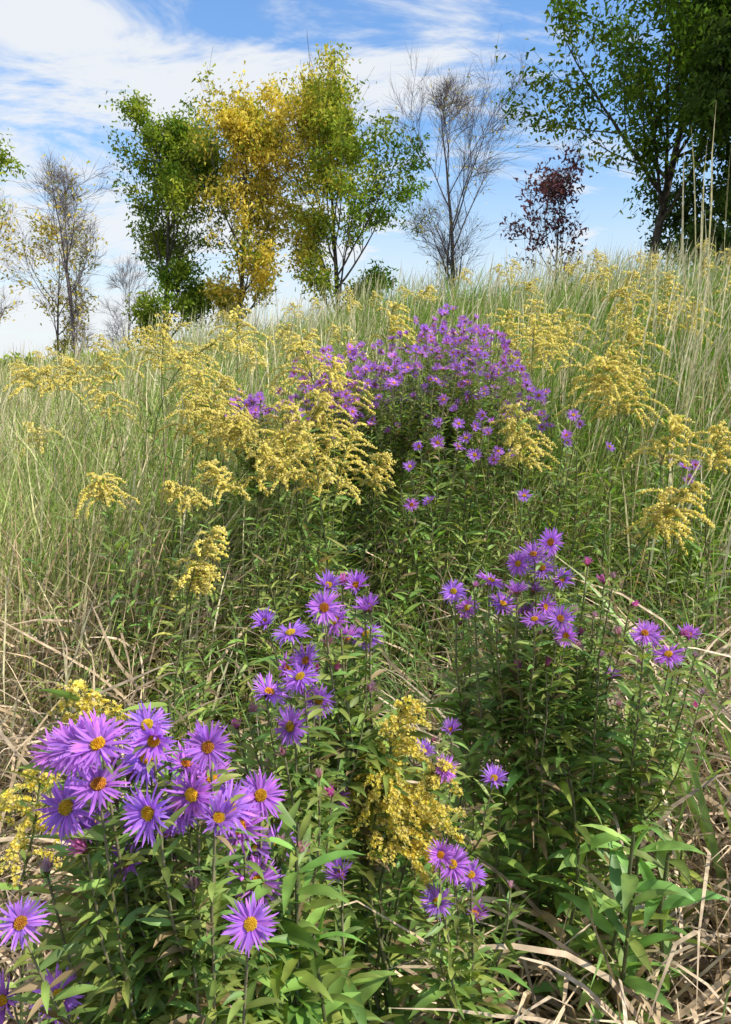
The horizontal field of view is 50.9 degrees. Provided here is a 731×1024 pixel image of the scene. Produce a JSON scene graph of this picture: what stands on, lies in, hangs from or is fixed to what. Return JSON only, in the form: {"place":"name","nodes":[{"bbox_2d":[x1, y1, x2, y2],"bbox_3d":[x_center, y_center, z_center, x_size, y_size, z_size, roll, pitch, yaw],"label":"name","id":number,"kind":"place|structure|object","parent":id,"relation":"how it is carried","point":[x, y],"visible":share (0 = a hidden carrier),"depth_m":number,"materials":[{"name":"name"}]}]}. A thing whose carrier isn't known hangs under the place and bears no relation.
{"place":"outdoors","nodes":[
{"label":"outdoors","id":0,"kind":"place"},
{"bbox_2d":[0,341,730,1023],"bbox_3d":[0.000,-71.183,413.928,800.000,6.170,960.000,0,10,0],"label":"ground","id":1,"kind":"structure","parent":0,"point":[377,625],"depth_m":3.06,"materials":[{"name":"beige plant"}]},
{"bbox_2d":[0,188,27,325],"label":"bare tree","id":2,"kind":"object","parent":1,"relation":"on","point":[6,239],"visible":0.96,"depth_m":29.34,"materials":[{"name":"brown plant"}]},
{"bbox_2d":[0,128,29,224],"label":"ash tree","id":3,"kind":"object","parent":1,"relation":"on","point":[4,160],"visible":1,"depth_m":25.27,"materials":[{"name":"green plant"}]},
{"bbox_2d":[3,364,58,467],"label":"goldenrod","id":4,"kind":"object","parent":1,"relation":"on","point":[27,370],"visible":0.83,"depth_m":5.10,"materials":[{"name":"yellow plant"}]},
{"bbox_2d":[0,761,64,1023],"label":"goldenrod","id":5,"kind":"object","parent":1,"relation":"on","point":[43,781],"visible":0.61,"depth_m":0.81,"materials":[{"name":"yellow plant"}]},
{"bbox_2d":[0,209,104,370],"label":"bare tree","id":6,"kind":"object","parent":1,"relation":"on","point":[60,342],"visible":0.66,"depth_m":30.98,"materials":[{"name":"plant"}]},
{"bbox_2d":[29,364,84,466],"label":"goldenrod","id":7,"kind":"object","parent":1,"relation":"on","point":[50,380],"visible":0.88,"depth_m":4.91,"materials":[{"name":"yellow plant"}]},
{"bbox_2d":[12,146,121,365],"bbox_3d":[-9.816,-8.199,26.371,4.049,7.980,4.280,0,10,0],"label":"bare tree","id":8,"kind":"object","parent":1,"relation":"on","point":[62,206],"visible":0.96,"depth_m":26.13,"materials":[{"name":"grey plant"}]},
{"bbox_2d":[53,356,101,500],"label":"goldenrod","id":9,"kind":"object","parent":1,"relation":"on","point":[70,361],"visible":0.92,"depth_m":4.50,"materials":[{"name":"yellow plant"}]},
{"bbox_2d":[0,349,159,376],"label":"distant woods","id":10,"kind":"object","parent":1,"relation":"on","point":[27,357],"visible":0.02,"depth_m":143.65,"materials":[{"name":"green plant"}]},
{"bbox_2d":[38,679,131,778],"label":"goldenrod","id":11,"kind":"object","parent":1,"relation":"on","point":[82,703],"visible":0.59,"depth_m":0.64,"materials":[{"name":"yellow plant"}]},
{"bbox_2d":[74,472,145,681],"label":"goldenrod","id":12,"kind":"object","parent":1,"relation":"on","point":[105,489],"visible":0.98,"depth_m":2.17,"materials":[{"name":"yellow plant"}]},
{"bbox_2d":[78,378,147,578],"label":"goldenrod","id":13,"kind":"object","parent":1,"relation":"on","point":[101,398],"visible":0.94,"depth_m":2.96,"materials":[{"name":"yellow plant"}]},
{"bbox_2d":[84,350,144,493],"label":"goldenrod","id":14,"kind":"object","parent":1,"relation":"on","point":[105,363],"visible":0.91,"depth_m":3.94,"materials":[{"name":"yellow plant"}]},
{"bbox_2d":[91,252,157,361],"bbox_3d":[-10.382,-8.548,34.255,4.080,5.988,2.946,3,10,16],"label":"bare tree","id":15,"kind":"object","parent":1,"relation":"on","point":[124,282],"visible":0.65,"depth_m":33.97,"materials":[{"name":"grey plant"}]},
{"bbox_2d":[122,325,195,518],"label":"goldenrod","id":16,"kind":"object","parent":1,"relation":"on","point":[145,340],"visible":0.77,"depth_m":3.50,"materials":[{"name":"yellow plant"}]},
{"bbox_2d":[125,311,203,537],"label":"goldenrod","id":17,"kind":"object","parent":1,"relation":"on","point":[163,335],"visible":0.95,"depth_m":3.21,"materials":[{"name":"yellow plant"}]},
{"bbox_2d":[119,339,220,546],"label":"goldenrod","id":18,"kind":"object","parent":1,"relation":"on","point":[207,346],"visible":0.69,"depth_m":3.04,"materials":[{"name":"yellow plant"}]},
{"bbox_2d":[98,85,266,351],"bbox_3d":[-6.585,-10.175,29.250,5.859,10.837,6.346,0,10,0],"label":"ash tree","id":19,"kind":"object","parent":1,"relation":"on","point":[167,141],"visible":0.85,"depth_m":28.31,"materials":[{"name":"green plant"}]},
{"bbox_2d":[155,558,216,829],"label":"goldenrod","id":20,"kind":"object","parent":1,"relation":"on","point":[195,587],"visible":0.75,"depth_m":1.66,"materials":[{"name":"yellow plant"}]},
{"bbox_2d":[151,525,229,761],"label":"goldenrod","id":21,"kind":"object","parent":1,"relation":"on","point":[207,546],"visible":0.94,"depth_m":1.61,"materials":[{"name":"yellow plant"}]},
{"bbox_2d":[151,394,234,632],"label":"goldenrod","id":22,"kind":"object","parent":1,"relation":"on","point":[195,408],"visible":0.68,"depth_m":2.50,"materials":[{"name":"yellow plant"}]},
{"bbox_2d":[0,683,401,1023],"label":"new england aster","id":23,"kind":"object","parent":1,"relation":"on","point":[206,928],"visible":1,"depth_m":0.56,"materials":[{"name":"green plant"}]},
{"bbox_2d":[163,352,241,569],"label":"goldenrod","id":24,"kind":"object","parent":1,"relation":"on","point":[185,360],"visible":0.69,"depth_m":2.84,"materials":[{"name":"yellow plant"}]},
{"bbox_2d":[162,375,250,638],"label":"goldenrod","id":25,"kind":"object","parent":1,"relation":"on","point":[214,396],"visible":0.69,"depth_m":2.40,"materials":[{"name":"yellow plant"}]},
{"bbox_2d":[175,369,245,611],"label":"goldenrod","id":26,"kind":"object","parent":1,"relation":"on","point":[202,380],"visible":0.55,"depth_m":2.55,"materials":[{"name":"yellow plant"}]},
{"bbox_2d":[155,480,267,734],"bbox_3d":[-0.366,0.383,2.030,0.160,0.972,0.360,10,14,44],"label":"goldenrod","id":27,"kind":"object","parent":1,"relation":"on","point":[188,501],"visible":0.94,"depth_m":1.89,"materials":[{"name":"yellow plant"}]},
{"bbox_2d":[184,411,272,670],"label":"goldenrod","id":28,"kind":"object","parent":1,"relation":"on","point":[248,415],"visible":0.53,"depth_m":2.35,"materials":[{"name":"yellow plant"}]},
{"bbox_2d":[191,459,285,724],"bbox_3d":[-0.293,0.360,2.051,0.298,1.007,0.171,-3,10,-16],"label":"goldenrod","id":29,"kind":"object","parent":1,"relation":"on","point":[214,474],"visible":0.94,"depth_m":1.97,"materials":[{"name":"yellow plant"}]},
{"bbox_2d":[208,305,274,459],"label":"goldenrod","id":30,"kind":"object","parent":1,"relation":"on","point":[234,316],"visible":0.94,"depth_m":3.98,"materials":[{"name":"yellow plant"}]},
{"bbox_2d":[166,49,325,329],"bbox_3d":[-4.372,-10.275,28.536,6.104,11.200,5.518,-7,12,-35],"label":"ash tree","id":31,"kind":"object","parent":1,"relation":"on","point":[247,135],"visible":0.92,"depth_m":27.45,"materials":[{"name":"yellow plant"}]},
{"bbox_2d":[198,407,321,603],"bbox_3d":[-0.289,0.162,2.439,0.490,0.994,0.234,-10,14,-44],"label":"goldenrod","id":32,"kind":"object","parent":1,"relation":"on","point":[248,429],"visible":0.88,"depth_m":2.26,"materials":[{"name":"yellow plant"}]},
{"bbox_2d":[230,442,295,722],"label":"goldenrod","id":33,"kind":"object","parent":1,"relation":"on","point":[274,459],"visible":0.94,"depth_m":2.01,"materials":[{"name":"yellow plant"}]},
{"bbox_2d":[250,401,321,650],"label":"goldenrod","id":34,"kind":"object","parent":1,"relation":"on","point":[275,417],"visible":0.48,"depth_m":2.23,"materials":[{"name":"yellow plant"}]},
{"bbox_2d":[245,428,328,660],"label":"goldenrod","id":35,"kind":"object","parent":1,"relation":"on","point":[292,478],"visible":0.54,"depth_m":2.10,"materials":[{"name":"yellow plant"}]},
{"bbox_2d":[257,392,342,659],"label":"goldenrod","id":36,"kind":"object","parent":1,"relation":"on","point":[317,410],"visible":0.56,"depth_m":2.20,"materials":[{"name":"yellow plant"}]},
{"bbox_2d":[271,328,329,535],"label":"goldenrod","id":37,"kind":"object","parent":1,"relation":"on","point":[308,335],"visible":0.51,"depth_m":3.21,"materials":[{"name":"yellow plant"}]},
{"bbox_2d":[266,340,346,589],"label":"goldenrod","id":38,"kind":"object","parent":1,"relation":"on","point":[309,364],"visible":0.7,"depth_m":2.54,"materials":[{"name":"yellow plant"}]},
{"bbox_2d":[263,400,356,660],"bbox_3d":[-0.117,0.258,2.075,0.230,1.111,0.250,6,12,32],"label":"goldenrod","id":39,"kind":"object","parent":1,"relation":"on","point":[306,451],"visible":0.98,"depth_m":2.00,"materials":[{"name":"yellow plant"}]},
{"bbox_2d":[220,35,436,320],"bbox_3d":[-1.109,-11.295,29.259,7.638,12.860,7.932,-5,11,-25],"label":"ash tree","id":40,"kind":"object","parent":1,"relation":"on","point":[323,117],"visible":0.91,"depth_m":27.87,"materials":[{"name":"green plant"}]},
{"bbox_2d":[221,569,437,1023],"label":"new england aster","id":41,"kind":"object","parent":1,"relation":"on","point":[315,768],"visible":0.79,"depth_m":0.82,"materials":[{"name":"green plant"}]},
{"bbox_2d":[287,389,375,665],"bbox_3d":[-0.085,0.198,2.255,0.230,1.112,0.274,-9,14,-42],"label":"goldenrod","id":42,"kind":"object","parent":1,"relation":"on","point":[330,444],"visible":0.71,"depth_m":2.20,"materials":[{"name":"yellow plant"}]},
{"bbox_2d":[296,356,375,586],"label":"goldenrod","id":43,"kind":"object","parent":1,"relation":"on","point":[335,365],"visible":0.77,"depth_m":2.45,"materials":[{"name":"yellow plant"}]},
{"bbox_2d":[299,422,378,681],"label":"goldenrod","id":44,"kind":"object","parent":1,"relation":"on","point":[338,485],"visible":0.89,"depth_m":2.07,"materials":[{"name":"yellow plant"}]},
{"bbox_2d":[0,234,730,1023],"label":"meadow grass","id":45,"kind":"structure","parent":1,"relation":"on","point":[24,492],"depth_m":3.11,"materials":[{"name":"green plant"}]},
{"bbox_2d":[0,265,730,979],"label":"wildflower foliage","id":46,"kind":"object","parent":1,"relation":"on","point":[212,647],"visible":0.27,"depth_m":2.17,"materials":[{"name":"green plant"}]},
{"bbox_2d":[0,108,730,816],"bbox_3d":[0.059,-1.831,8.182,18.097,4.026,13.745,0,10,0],"label":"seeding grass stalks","id":47,"kind":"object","parent":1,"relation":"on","point":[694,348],"visible":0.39,"depth_m":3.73,"materials":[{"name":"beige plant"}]},
{"bbox_2d":[0,515,730,1023],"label":"broad bladed grass","id":48,"kind":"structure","parent":1,"relation":"on","point":[708,827],"depth_m":1.37,"materials":[{"name":"green plant"}]},
{"bbox_2d":[0,238,730,482],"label":"distant goldenrod patch","id":49,"kind":"object","parent":1,"relation":"on","point":[429,288],"visible":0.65,"depth_m":6.32,"materials":[{"name":"yellow plant"}]},
{"bbox_2d":[343,452,395,664],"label":"goldenrod","id":50,"kind":"object","parent":1,"relation":"on","point":[376,476],"visible":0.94,"depth_m":2.11,"materials":[{"name":"yellow plant"}]},
{"bbox_2d":[332,739,417,1023],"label":"goldenrod","id":51,"kind":"object","parent":1,"relation":"on","point":[367,807],"visible":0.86,"depth_m":0.86,"materials":[{"name":"yellow plant"}]},
{"bbox_2d":[225,303,553,663],"bbox_3d":[0.069,-0.067,2.776,1.146,1.389,0.873,0,10,0],"label":"new england aster","id":52,"kind":"object","parent":1,"relation":"on","point":[472,387],"visible":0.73,"depth_m":2.64,"materials":[{"name":"purple plant"}]},
{"bbox_2d":[366,300,416,518],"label":"goldenrod","id":53,"kind":"object","parent":1,"relation":"on","point":[392,330],"visible":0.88,"depth_m":3.41,"materials":[{"name":"yellow plant"}]},
{"bbox_2d":[351,695,444,1023],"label":"goldenrod","id":54,"kind":"object","parent":1,"relation":"on","point":[396,807],"visible":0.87,"depth_m":0.85,"materials":[{"name":"yellow plant"}]},
{"bbox_2d":[359,755,466,1023],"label":"goldenrod","id":55,"kind":"object","parent":1,"relation":"on","point":[423,789],"visible":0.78,"depth_m":0.88,"materials":[{"name":"yellow plant"}]},
{"bbox_2d":[370,717,508,1023],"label":"new england aster","id":56,"kind":"object","parent":1,"relation":"on","point":[481,840],"visible":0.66,"depth_m":0.96,"materials":[{"name":"green plant"}]},
{"bbox_2d":[405,837,531,1023],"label":"new england aster","id":57,"kind":"object","parent":1,"relation":"on","point":[464,985],"visible":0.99,"depth_m":0.86,"materials":[{"name":"green plant"}]},
{"bbox_2d":[376,37,561,296],"bbox_3d":[3.648,-10.575,27.628,6.745,11.850,5.555,6,12,32],"label":"bare tree","id":58,"kind":"object","parent":1,"relation":"on","point":[446,86],"visible":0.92,"depth_m":27.15,"materials":[{"name":"grey plant"}]},
{"bbox_2d":[376,408,622,679],"bbox_3d":[0.396,0.212,2.244,0.744,1.022,0.449,0,10,0],"label":"new england aster","id":59,"kind":"object","parent":1,"relation":"on","point":[433,510],"visible":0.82,"depth_m":2.21,"materials":[{"name":"green plant"}]},
{"bbox_2d":[476,308,544,517],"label":"goldenrod","id":60,"kind":"object","parent":1,"relation":"on","point":[508,330],"visible":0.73,"depth_m":3.11,"materials":[{"name":"yellow plant"}]},
{"bbox_2d":[490,401,552,650],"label":"goldenrod","id":61,"kind":"object","parent":1,"relation":"on","point":[519,447],"visible":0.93,"depth_m":2.10,"materials":[{"name":"yellow plant"}]},
{"bbox_2d":[497,418,559,632],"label":"goldenrod","id":62,"kind":"object","parent":1,"relation":"on","point":[531,449],"visible":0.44,"depth_m":2.22,"materials":[{"name":"yellow plant"}]},
{"bbox_2d":[495,130,592,304],"bbox_3d":[4.942,-7.117,21.094,2.770,6.504,2.416,0,10,0],"label":"red leaved tree","id":63,"kind":"object","parent":1,"relation":"on","point":[547,188],"visible":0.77,"depth_m":20.77,"materials":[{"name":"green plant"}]},
{"bbox_2d":[510,313,580,543],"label":"goldenrod","id":64,"kind":"object","parent":1,"relation":"on","point":[532,321],"visible":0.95,"depth_m":2.84,"materials":[{"name":"yellow plant"}]},
{"bbox_2d":[510,314,595,481],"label":"goldenrod","id":65,"kind":"object","parent":1,"relation":"on","point":[550,325],"visible":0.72,"depth_m":3.30,"materials":[{"name":"yellow plant"}]},
{"bbox_2d":[535,307,600,457],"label":"goldenrod","id":66,"kind":"object","parent":1,"relation":"on","point":[567,324],"visible":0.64,"depth_m":3.50,"materials":[{"name":"yellow plant"}]},
{"bbox_2d":[421,527,716,1023],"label":"new england aster","id":67,"kind":"object","parent":1,"relation":"on","point":[556,687],"visible":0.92,"depth_m":1.05,"materials":[{"name":"green plant"}]},
{"bbox_2d":[516,350,644,599],"bbox_3d":[0.702,0.005,2.593,0.408,1.081,0.266,2,10,14],"label":"goldenrod","id":68,"kind":"object","parent":1,"relation":"on","point":[615,356],"visible":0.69,"depth_m":2.46,"materials":[{"name":"yellow plant"}]},
{"bbox_2d":[494,0,730,274],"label":"ash tree","id":69,"kind":"object","parent":1,"relation":"on","point":[633,92],"visible":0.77,"depth_m":20.86,"materials":[{"name":"green plant"}]},
{"bbox_2d":[555,356,671,603],"bbox_3d":[0.785,0.027,2.468,0.359,1.035,0.225,4,11,22],"label":"goldenrod","id":70,"kind":"object","parent":1,"relation":"on","point":[608,379],"visible":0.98,"depth_m":2.41,"materials":[{"name":"yellow plant"}]},
{"bbox_2d":[508,824,727,1023],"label":"leafy weed","id":71,"kind":"object","parent":1,"relation":"on","point":[627,885],"visible":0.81,"depth_m":1.03,"materials":[{"name":"green plant"}]},
{"bbox_2d":[589,374,656,544],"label":"goldenrod","id":72,"kind":"object","parent":1,"relation":"on","point":[637,415],"visible":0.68,"depth_m":2.49,"materials":[{"name":"yellow plant"}]},
{"bbox_2d":[601,286,652,352],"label":"goldenrod","id":73,"kind":"object","parent":1,"relation":"on","point":[627,300],"visible":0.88,"depth_m":4.50,"materials":[{"name":"yellow plant"}]},
{"bbox_2d":[594,318,670,474],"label":"goldenrod","id":74,"kind":"object","parent":1,"relation":"on","point":[632,334],"visible":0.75,"depth_m":3.18,"materials":[{"name":"yellow plant"}]},
{"bbox_2d":[603,344,678,511],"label":"goldenrod","id":75,"kind":"object","parent":1,"relation":"on","point":[629,363],"visible":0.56,"depth_m":2.86,"materials":[{"name":"yellow plant"}]},
{"bbox_2d":[595,481,714,682],"bbox_3d":[0.608,0.345,1.825,0.147,0.879,0.383,-10,14,-44],"label":"goldenrod","id":76,"kind":"object","parent":1,"relation":"on","point":[683,491],"visible":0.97,"depth_m":1.68,"materials":[{"name":"yellow plant"}]},
{"bbox_2d":[623,502,695,701],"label":"goldenrod","id":77,"kind":"object","parent":1,"relation":"on","point":[657,527],"visible":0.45,"depth_m":1.76,"materials":[{"name":"yellow plant"}]},
{"bbox_2d":[624,454,702,624],"bbox_3d":[0.895,0.209,2.330,0.272,0.793,0.296,0,10,0],"label":"new england aster","id":78,"kind":"object","parent":1,"relation":"on","point":[694,465],"visible":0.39,"depth_m":2.27,"materials":[{"name":"green plant"}]},
{"bbox_2d":[620,414,708,665],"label":"goldenrod","id":79,"kind":"object","parent":1,"relation":"on","point":[674,420],"visible":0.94,"depth_m":2.00,"materials":[{"name":"yellow plant"}]},
{"bbox_2d":[635,0,730,274],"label":"broadleaf tree","id":80,"kind":"object","parent":1,"relation":"on","point":[675,215],"visible":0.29,"depth_m":22.97,"materials":[{"name":"green plant"}]},
{"bbox_2d":[663,299,724,405],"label":"goldenrod","id":81,"kind":"object","parent":1,"relation":"on","point":[688,316],"visible":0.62,"depth_m":3.98,"materials":[{"name":"yellow plant"}]},
{"bbox_2d":[664,10,730,276],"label":"broadleaf tree","id":82,"kind":"object","parent":1,"relation":"on","point":[710,103],"visible":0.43,"depth_m":18.80,"materials":[{"name":"green plant"}]},
{"bbox_2d":[667,420,730,640],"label":"goldenrod","id":83,"kind":"object","parent":1,"relation":"on","point":[713,456],"visible":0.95,"depth_m":1.92,"materials":[{"name":"yellow plant"}]},
{"bbox_2d":[0,0,730,360],"label":"sky","id":84,"kind":"structure","parent":0,"point":[59,59],"materials":[{"name":"blue"}]}
]}

